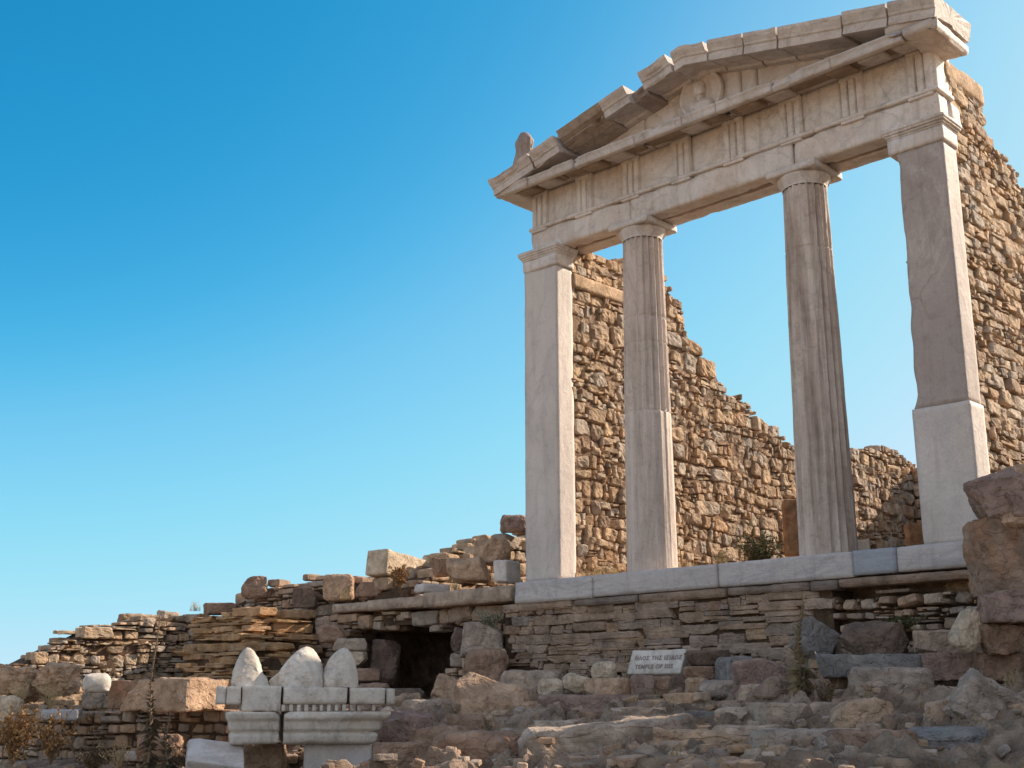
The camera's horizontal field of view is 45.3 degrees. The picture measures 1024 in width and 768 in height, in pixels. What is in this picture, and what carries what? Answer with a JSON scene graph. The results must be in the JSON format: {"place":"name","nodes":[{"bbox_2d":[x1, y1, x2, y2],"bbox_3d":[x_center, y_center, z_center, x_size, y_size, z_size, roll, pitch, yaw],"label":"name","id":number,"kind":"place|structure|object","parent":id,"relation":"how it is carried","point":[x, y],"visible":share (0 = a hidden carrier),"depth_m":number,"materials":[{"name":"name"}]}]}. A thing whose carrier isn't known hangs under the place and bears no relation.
{"place":"outdoors","nodes":[
{"label":"outdoors","id":0,"kind":"place"},
{"bbox_2d":[460,621,503,657],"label":"boulder","id":1,"kind":"object","parent":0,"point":[477,635],"visible":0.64,"depth_m":12.87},
{"bbox_2d":[0,544,1023,767],"bbox_3d":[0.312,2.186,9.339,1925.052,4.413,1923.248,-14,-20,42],"label":"ground","id":2,"kind":"structure","parent":0,"point":[886,749],"depth_m":7.45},
{"bbox_2d":[0,699,54,767],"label":"dry shrub","id":3,"kind":"object","parent":2,"relation":"on","point":[13,740],"visible":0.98,"depth_m":10.03,"materials":[{"name":"brown plant"}]},
{"bbox_2d":[31,679,69,708],"bbox_3d":[-4.142,2.783,11.018,0.306,0.315,0.240,-3,-15,11],"label":"dry shrub","id":4,"kind":"object","parent":2,"relation":"on","point":[49,701],"visible":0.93,"depth_m":11.01,"materials":[{"name":"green plant"}]},
{"bbox_2d":[22,707,89,764],"bbox_3d":[-3.752,2.881,10.054,0.468,0.463,0.499,-4,-15,16],"label":"dry shrub","id":5,"kind":"object","parent":2,"relation":"on","point":[45,734],"visible":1,"depth_m":10.03,"materials":[{"name":"brown plant"}]},
{"bbox_2d":[64,731,117,767],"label":"dry shrub","id":6,"kind":"object","parent":2,"relation":"on","point":[88,761],"visible":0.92,"depth_m":9.81,"materials":[{"name":"brown plant"}]},
{"bbox_2d":[1,610,209,711],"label":"field wall","id":7,"kind":"structure","parent":2,"relation":"on","point":[122,647],"depth_m":15.80,"materials":[{"name":"stone"}]},
{"bbox_2d":[97,740,135,767],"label":"dry shrub","id":8,"kind":"object","parent":2,"relation":"on","point":[118,760],"visible":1,"depth_m":9.71,"materials":[{"name":"brown plant"}]},
{"bbox_2d":[0,704,280,767],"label":"rubble wall","id":9,"kind":"structure","parent":2,"relation":"on","point":[125,726],"depth_m":10.70,"materials":[{"name":"brown stone"}]},
{"bbox_2d":[0,664,43,702],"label":"boulder","id":10,"kind":"object","parent":9,"relation":"on","point":[8,672],"visible":0.71,"depth_m":11.63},
{"bbox_2d":[31,662,81,696],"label":"boulder","id":11,"kind":"object","parent":9,"relation":"on","point":[66,673],"visible":0.91,"depth_m":11.65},
{"bbox_2d":[41,709,82,720],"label":"stone block","id":12,"kind":"structure","parent":9,"relation":"on","point":[74,715],"depth_m":10.72,"materials":[{"name":"grey stone"}]},
{"bbox_2d":[81,692,105,708],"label":"boulder","id":13,"kind":"object","parent":9,"relation":"on","point":[93,700],"visible":0.81,"depth_m":10.84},
{"bbox_2d":[82,673,110,692],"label":"stone block","id":14,"kind":"structure","parent":9,"relation":"on","point":[96,683],"depth_m":10.42,"materials":[{"name":"white stone"}]},
{"bbox_2d":[107,680,141,709],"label":"boulder","id":15,"kind":"object","parent":9,"relation":"on","point":[118,691],"visible":0.37,"depth_m":10.60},
{"bbox_2d":[120,677,238,712],"bbox_3d":[-2.690,2.610,10.298,0.716,0.286,0.954,-7,-16,26],"label":"boulder","id":16,"kind":"object","parent":9,"relation":"on","point":[188,694],"visible":0.73,"depth_m":9.89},
{"bbox_2d":[137,616,163,767],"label":"spiky plant","id":17,"kind":"object","parent":2,"relation":"on","point":[151,732],"visible":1,"depth_m":9.07,"materials":[{"name":"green plant"}]},
{"bbox_2d":[135,733,183,755],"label":"boulder","id":18,"kind":"object","parent":2,"relation":"on","point":[176,739],"visible":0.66,"depth_m":9.70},
{"bbox_2d":[154,710,177,767],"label":"spiky plant","id":19,"kind":"object","parent":2,"relation":"on","point":[166,752],"visible":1,"depth_m":8.87,"materials":[{"name":"green plant"}]},
{"bbox_2d":[171,742,186,767],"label":"dry shrub","id":20,"kind":"object","parent":2,"relation":"on","point":[182,751],"visible":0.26,"depth_m":9.31,"materials":[{"name":"brown plant"}]},
{"bbox_2d":[185,738,243,767],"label":"stone block","id":21,"kind":"structure","parent":2,"relation":"on","point":[203,753],"depth_m":8.85,"materials":[{"name":"stone"}]},
{"bbox_2d":[174,607,326,707],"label":"stone wall","id":22,"kind":"structure","parent":2,"relation":"on","point":[275,639],"depth_m":14.81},
{"bbox_2d":[244,741,286,767],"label":"boulder","id":23,"kind":"object","parent":2,"relation":"on","point":[265,755],"visible":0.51,"depth_m":9.40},
{"bbox_2d":[292,587,317,608],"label":"boulder","id":24,"kind":"object","parent":2,"relation":"on","point":[304,598],"visible":1,"depth_m":15.87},
{"bbox_2d":[303,744,371,767],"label":"stone block","id":25,"kind":"structure","parent":2,"relation":"on","point":[316,756],"depth_m":9.22,"materials":[{"name":"stone"}]},
{"bbox_2d":[215,647,394,744],"bbox_3d":[-1.587,2.380,9.387,1.317,0.721,0.609,3,-15,-14],"label":"marble altar","id":26,"kind":"object","parent":25,"relation":"on","point":[302,676],"visible":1,"depth_m":9.15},
{"bbox_2d":[357,668,381,681],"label":"boulder","id":27,"kind":"object","parent":2,"relation":"on","point":[370,674],"visible":0.46,"depth_m":13.92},
{"bbox_2d":[350,651,367,665],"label":"boulder","id":28,"kind":"object","parent":27,"relation":"on","point":[360,658],"visible":0.49,"depth_m":14.20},
{"bbox_2d":[332,638,367,651],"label":"boulder","id":29,"kind":"object","parent":28,"relation":"on","point":[356,644],"visible":0.91,"depth_m":14.29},
{"bbox_2d":[316,624,347,642],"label":"boulder","id":30,"kind":"object","parent":29,"relation":"on","point":[328,633],"visible":0.91,"depth_m":14.40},
{"bbox_2d":[357,682,389,688],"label":"boulder","id":31,"kind":"object","parent":2,"relation":"on","point":[375,685],"visible":0.31,"depth_m":13.11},
{"bbox_2d":[370,639,400,685],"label":"boulder","id":32,"kind":"object","parent":2,"relation":"on","point":[385,656],"visible":0.81,"depth_m":14.44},
{"bbox_2d":[279,585,515,688],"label":"terrace wall","id":33,"kind":"structure","parent":2,"relation":"on","point":[444,611],"depth_m":14.26,"materials":[{"name":"brown stone"}]},
{"bbox_2d":[203,603,239,614],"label":"boulder","id":34,"kind":"object","parent":33,"relation":"on","point":[214,608],"visible":0.74,"depth_m":16.86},
{"bbox_2d":[235,574,373,609],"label":"rubble wall","id":35,"kind":"structure","parent":33,"relation":"on","point":[280,593],"depth_m":16.65,"materials":[{"name":"brown stone"}]},
{"bbox_2d":[241,576,267,598],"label":"boulder","id":36,"kind":"object","parent":35,"relation":"on","point":[253,587],"visible":1,"depth_m":16.81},
{"bbox_2d":[323,574,354,601],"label":"boulder","id":37,"kind":"object","parent":35,"relation":"on","point":[333,584],"visible":0.98,"depth_m":15.47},
{"bbox_2d":[355,582,381,597],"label":"boulder","id":38,"kind":"object","parent":33,"relation":"on","point":[366,589],"visible":0.73,"depth_m":14.89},
{"bbox_2d":[387,564,409,590],"bbox_3d":[-1.315,2.260,14.319,0.287,0.327,0.262,-8,-17,28],"label":"dry shrub","id":39,"kind":"object","parent":33,"relation":"on","point":[397,576],"visible":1,"depth_m":14.30,"materials":[{"name":"brown plant"}]},
{"bbox_2d":[414,583,449,593],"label":"stone block","id":40,"kind":"structure","parent":33,"relation":"on","point":[421,588],"depth_m":14.00,"materials":[{"name":"stone"}]},
{"bbox_2d":[431,557,448,577],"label":"boulder","id":41,"kind":"object","parent":33,"relation":"on","point":[439,569],"visible":0.57,"depth_m":14.57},
{"bbox_2d":[373,533,525,636],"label":"rubble wall","id":42,"kind":"structure","parent":33,"relation":"on","point":[462,548],"depth_m":15.14,"materials":[{"name":"stone"}]},
{"bbox_2d":[365,549,431,579],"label":"stone block","id":43,"kind":"structure","parent":42,"relation":"on","point":[379,562],"depth_m":14.93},
{"bbox_2d":[500,515,525,533],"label":"boulder","id":44,"kind":"object","parent":42,"relation":"on","point":[512,523],"visible":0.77,"depth_m":15.83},
{"bbox_2d":[451,627,462,653],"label":"boulder","id":45,"kind":"object","parent":33,"relation":"on","point":[456,639],"visible":0.54,"depth_m":13.26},
{"bbox_2d":[446,557,489,582],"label":"boulder","id":46,"kind":"object","parent":33,"relation":"on","point":[472,570],"visible":1,"depth_m":14.15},
{"bbox_2d":[473,537,510,565],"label":"boulder","id":47,"kind":"object","parent":46,"relation":"on","point":[490,551],"visible":0.77,"depth_m":14.46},
{"bbox_2d":[493,560,519,583],"bbox_3d":[-0.055,2.063,13.467,0.191,0.249,0.271,-11,-18,37],"label":"stone block","id":48,"kind":"object","parent":33,"relation":"on","point":[506,571],"depth_m":13.38,"materials":[{"name":"stone"}]},
{"bbox_2d":[372,742,426,767],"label":"boulder","id":49,"kind":"object","parent":2,"relation":"on","point":[407,755],"visible":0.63,"depth_m":8.69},
{"bbox_2d":[379,710,432,741],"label":"boulder","id":50,"kind":"object","parent":2,"relation":"on","point":[399,726],"visible":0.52,"depth_m":9.85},
{"bbox_2d":[394,688,424,698],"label":"boulder","id":51,"kind":"object","parent":2,"relation":"on","point":[398,691],"visible":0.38,"depth_m":12.87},
{"bbox_2d":[402,699,441,712],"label":"boulder","id":52,"kind":"object","parent":2,"relation":"on","point":[418,705],"visible":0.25,"depth_m":10.67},
{"bbox_2d":[409,725,467,749],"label":"boulder","id":53,"kind":"object","parent":2,"relation":"on","point":[426,736],"visible":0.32,"depth_m":9.06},
{"bbox_2d":[431,673,457,698],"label":"boulder","id":54,"kind":"object","parent":2,"relation":"on","point":[444,684],"visible":0.45,"depth_m":12.44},
{"bbox_2d":[446,713,485,729],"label":"boulder","id":55,"kind":"object","parent":2,"relation":"on","point":[470,721],"visible":0.56,"depth_m":9.81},
{"bbox_2d":[432,729,524,760],"bbox_3d":[-0.081,2.476,8.190,0.904,0.348,0.664,1,-15,-3],"label":"boulder","id":56,"kind":"object","parent":2,"relation":"on","point":[480,744],"visible":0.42,"depth_m":7.92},
{"bbox_2d":[462,647,506,681],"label":"boulder","id":57,"kind":"object","parent":2,"relation":"on","point":[490,663],"visible":0.55,"depth_m":12.47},
{"bbox_2d":[450,672,534,716],"bbox_3d":[-0.113,2.843,10.706,0.911,0.646,0.672,0,-15,0],"label":"boulder","id":58,"kind":"object","parent":2,"relation":"on","point":[473,692],"visible":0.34,"depth_m":10.48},
{"bbox_2d":[0,601,1014,767],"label":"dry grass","id":59,"kind":"structure","parent":2,"relation":"on","point":[672,753],"depth_m":8.01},
{"bbox_2d":[3,639,1023,767],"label":"scree","id":60,"kind":"structure","parent":2,"relation":"on","point":[772,687],"depth_m":6.97,"materials":[{"name":"brown stone"}]},
{"bbox_2d":[0,695,23,727],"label":"boulder","id":61,"kind":"object","parent":60,"relation":"on","point":[7,701],"visible":0.52,"depth_m":10.72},
{"bbox_2d":[3,676,32,699],"bbox_3d":[-4.405,2.766,10.954,0.289,0.314,0.292,-3,-15,10],"label":"dry shrub","id":62,"kind":"object","parent":61,"relation":"on","point":[20,693],"visible":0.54,"depth_m":10.92,"materials":[{"name":"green plant"}]},
{"bbox_2d":[630,674,654,697],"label":"boulder","id":63,"kind":"object","parent":60,"relation":"on","point":[644,684],"visible":0.72,"depth_m":10.23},
{"bbox_2d":[500,669,562,691],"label":"boulder","id":64,"kind":"object","parent":2,"relation":"on","point":[527,680],"visible":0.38,"depth_m":10.84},
{"bbox_2d":[537,678,563,694],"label":"boulder","id":65,"kind":"object","parent":2,"relation":"on","point":[547,686],"visible":0.68,"depth_m":10.53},
{"bbox_2d":[562,673,589,694],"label":"boulder","id":66,"kind":"object","parent":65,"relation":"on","point":[573,683],"visible":0.69,"depth_m":10.52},
{"bbox_2d":[532,719,579,726],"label":"boulder","id":67,"kind":"object","parent":2,"relation":"on","point":[541,723],"visible":0.29,"depth_m":8.87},
{"bbox_2d":[537,694,630,714],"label":"boulder","id":68,"kind":"object","parent":2,"relation":"on","point":[569,701],"visible":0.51,"depth_m":9.96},
{"bbox_2d":[583,677,630,694],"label":"boulder","id":69,"kind":"object","parent":68,"relation":"on","point":[606,686],"visible":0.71,"depth_m":10.28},
{"bbox_2d":[591,661,616,677],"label":"boulder","id":70,"kind":"object","parent":69,"relation":"on","point":[603,669],"visible":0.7,"depth_m":10.63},
{"bbox_2d":[578,709,604,720],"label":"boulder","id":71,"kind":"object","parent":2,"relation":"on","point":[595,713],"visible":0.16,"depth_m":9.38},
{"bbox_2d":[517,713,696,757],"bbox_3d":[0.629,2.304,7.804,1.198,0.404,0.970,0,-15,0],"label":"boulder","id":72,"kind":"object","parent":2,"relation":"on","point":[591,739],"visible":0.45,"depth_m":7.41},
{"bbox_2d":[627,649,687,676],"bbox_3d":[1.288,2.465,10.834,0.561,0.236,0.074,-12,-45,38],"label":"name plaque","id":73,"kind":"object","parent":2,"relation":"on","point":[670,663],"visible":0.98,"depth_m":10.79,"materials":[{"name":"white stone"}]},
{"bbox_2d":[653,676,670,697],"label":"boulder","id":74,"kind":"object","parent":2,"relation":"on","point":[661,685],"visible":0.59,"depth_m":10.25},
{"bbox_2d":[669,675,685,690],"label":"boulder","id":75,"kind":"object","parent":2,"relation":"on","point":[676,681],"visible":0.4,"depth_m":10.14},
{"bbox_2d":[682,666,714,679],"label":"boulder","id":76,"kind":"object","parent":75,"relation":"on","point":[708,672],"visible":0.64,"depth_m":10.12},
{"bbox_2d":[685,677,712,699],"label":"boulder","id":77,"kind":"object","parent":2,"relation":"on","point":[692,685],"visible":0.38,"depth_m":9.94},
{"bbox_2d":[649,727,749,749],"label":"boulder","id":78,"kind":"object","parent":2,"relation":"on","point":[721,740],"visible":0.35,"depth_m":7.09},
{"bbox_2d":[684,650,729,665],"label":"boulder","id":79,"kind":"object","parent":2,"relation":"on","point":[702,657],"visible":0.81,"depth_m":10.38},
{"bbox_2d":[699,680,733,697],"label":"boulder","id":80,"kind":"object","parent":2,"relation":"on","point":[719,688],"visible":0.56,"depth_m":9.68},
{"bbox_2d":[715,656,752,679],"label":"boulder","id":81,"kind":"object","parent":80,"relation":"on","point":[723,671],"visible":0.48,"depth_m":9.95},
{"bbox_2d":[502,570,968,678],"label":"podium wall","id":82,"kind":"structure","parent":2,"relation":"on","point":[580,637],"depth_m":11.45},
{"bbox_2d":[473,609,502,626],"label":"rosette plant","id":83,"kind":"object","parent":82,"relation":"attached to","point":[486,620],"visible":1,"depth_m":12.95,"materials":[{"name":"green plant"}]},
{"bbox_2d":[712,724,782,736],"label":"boulder","id":84,"kind":"object","parent":2,"relation":"on","point":[737,730],"visible":0.29,"depth_m":7.26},
{"bbox_2d":[487,0,1023,605],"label":"ruined temple","id":85,"kind":"structure","parent":2,"relation":"on","point":[655,454],"depth_m":12.02,"materials":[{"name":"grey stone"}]},
{"bbox_2d":[512,132,533,165],"bbox_3d":[0.128,-2.680,14.134,0.314,0.450,0.230,-14,-20,42],"label":"statue fragment","id":86,"kind":"object","parent":85,"relation":"on","point":[524,142],"visible":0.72,"depth_m":14.05,"materials":[{"name":"stone"}]},
{"bbox_2d":[728,529,786,560],"bbox_3d":[2.570,1.741,12.784,0.544,0.485,0.609,-14,-20,42],"label":"green bush","id":87,"kind":"object","parent":2,"relation":"on","point":[759,551],"visible":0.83,"depth_m":12.70,"materials":[{"name":"green plant"}]},
{"bbox_2d":[730,658,789,692],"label":"boulder","id":88,"kind":"object","parent":2,"relation":"on","point":[754,671],"visible":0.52,"depth_m":9.19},
{"bbox_2d":[782,499,798,556],"bbox_3d":[3.091,1.595,13.601,0.162,0.626,0.161,0,-15,0],"label":"stone post","id":89,"kind":"object","parent":2,"relation":"on","point":[790,527],"visible":0.84,"depth_m":13.54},
{"bbox_2d":[748,728,832,748],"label":"boulder","id":90,"kind":"object","parent":2,"relation":"on","point":[760,735],"visible":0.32,"depth_m":6.71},
{"bbox_2d":[745,702,838,724],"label":"boulder","id":91,"kind":"object","parent":2,"relation":"on","point":[760,711],"visible":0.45,"depth_m":8.07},
{"bbox_2d":[813,678,840,701],"bbox_3d":[2.136,2.082,8.320,0.186,0.174,0.135,-3,-15,11],"label":"dry shrub","id":92,"kind":"object","parent":91,"relation":"on","point":[827,697],"visible":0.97,"depth_m":8.32,"materials":[{"name":"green plant"}]},
{"bbox_2d":[785,592,819,697],"bbox_3d":[1.975,1.834,8.437,0.237,0.791,0.225,-14,-20,42],"label":"spiky plant","id":93,"kind":"object","parent":2,"relation":"on","point":[800,676],"visible":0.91,"depth_m":8.39,"materials":[{"name":"green plant"}]},
{"bbox_2d":[788,616,839,660],"bbox_3d":[2.372,2.034,9.698,0.407,0.375,0.265,1,-15,-2],"label":"boulder","id":94,"kind":"object","parent":2,"relation":"on","point":[819,637],"visible":0.73,"depth_m":9.60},
{"bbox_2d":[828,678,847,688],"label":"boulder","id":95,"kind":"object","parent":2,"relation":"on","point":[843,684],"visible":0.31,"depth_m":8.64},
{"bbox_2d":[830,697,894,727],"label":"boulder","id":96,"kind":"object","parent":2,"relation":"on","point":[863,710],"visible":0.82,"depth_m":7.57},
{"bbox_2d":[814,652,921,678],"bbox_3d":[2.559,1.991,8.702,0.902,0.204,0.356,0,-15,-2],"label":"boulder","id":97,"kind":"object","parent":2,"relation":"on","point":[835,666],"visible":0.66,"depth_m":8.54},
{"bbox_2d":[822,728,917,749],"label":"boulder","id":98,"kind":"object","parent":2,"relation":"on","point":[859,739],"visible":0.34,"depth_m":6.37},
{"bbox_2d":[839,620,908,654],"bbox_3d":[2.716,1.941,9.206,0.510,0.328,0.382,0,-15,-1],"label":"boulder","id":99,"kind":"object","parent":2,"relation":"on","point":[872,637],"visible":0.81,"depth_m":9.07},
{"bbox_2d":[879,612,930,631],"bbox_3d":[2.954,1.802,9.278,0.409,0.151,0.333,-14,-20,42],"label":"creeping plant","id":100,"kind":"object","parent":99,"relation":"on","point":[911,622],"visible":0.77,"depth_m":9.25,"materials":[{"name":"green plant"}]},
{"bbox_2d":[847,666,934,694],"bbox_3d":[2.568,2.075,8.350,0.553,0.300,0.342,0,-15,-2],"label":"boulder","id":101,"kind":"object","parent":2,"relation":"on","point":[859,678],"visible":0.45,"depth_m":8.22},
{"bbox_2d":[878,713,919,729],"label":"boulder","id":102,"kind":"object","parent":2,"relation":"on","point":[888,721],"visible":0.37,"depth_m":7.15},
{"bbox_2d":[833,588,977,651],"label":"rubble wall","id":103,"kind":"structure","parent":2,"relation":"on","point":[939,617],"depth_m":9.94,"materials":[{"name":"brown stone"}]},
{"bbox_2d":[904,523,923,545],"bbox_3d":[4.335,1.688,13.200,0.178,0.372,0.179,0,-15,1],"label":"stone post","id":104,"kind":"object","parent":2,"relation":"on","point":[913,532],"visible":0.48,"depth_m":13.14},
{"bbox_2d":[912,629,959,653],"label":"boulder","id":105,"kind":"object","parent":2,"relation":"on","point":[931,641],"visible":0.66,"depth_m":8.87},
{"bbox_2d":[907,725,987,749],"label":"boulder","id":106,"kind":"object","parent":2,"relation":"on","point":[948,737],"visible":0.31,"depth_m":6.47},
{"bbox_2d":[919,652,978,682],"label":"boulder","id":107,"kind":"object","parent":2,"relation":"on","point":[947,666],"visible":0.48,"depth_m":8.45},
{"bbox_2d":[942,668,1023,720],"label":"boulder","id":108,"kind":"object","parent":2,"relation":"on","point":[976,692],"visible":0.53,"depth_m":6.84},
{"bbox_2d":[973,652,1023,681],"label":"boulder","id":109,"kind":"object","parent":2,"relation":"on","point":[986,665],"visible":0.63,"depth_m":8.32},
{"bbox_2d":[979,623,1023,655],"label":"boulder","id":110,"kind":"object","parent":109,"relation":"on","point":[1002,639],"visible":0.99,"depth_m":8.22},
{"bbox_2d":[947,608,982,652],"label":"boulder","id":111,"kind":"object","parent":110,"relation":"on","point":[964,635],"visible":0.84,"depth_m":8.31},
{"bbox_2d":[977,589,1023,623],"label":"boulder","id":112,"kind":"object","parent":110,"relation":"on","point":[1003,607],"visible":0.95,"depth_m":8.15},
{"bbox_2d":[962,517,1023,597],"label":"boulder","id":113,"kind":"object","parent":112,"relation":"on","point":[993,551],"visible":0.76,"depth_m":8.55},
{"bbox_2d":[963,467,1023,519],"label":"boulder","id":114,"kind":"object","parent":113,"relation":"on","point":[986,496],"visible":0.79,"depth_m":8.62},
{"bbox_2d":[1000,512,1023,527],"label":"boulder","id":115,"kind":"object","parent":113,"relation":"on","point":[1009,519],"visible":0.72,"depth_m":8.53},
{"bbox_2d":[1004,491,1023,516],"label":"boulder","id":116,"kind":"object","parent":115,"relation":"on","point":[1015,500],"visible":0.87,"depth_m":8.54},
{"bbox_2d":[0,0,1023,663],"label":"sky","id":117,"kind":"structure","parent":0,"point":[262,284],"materials":[{"name":"blue"}]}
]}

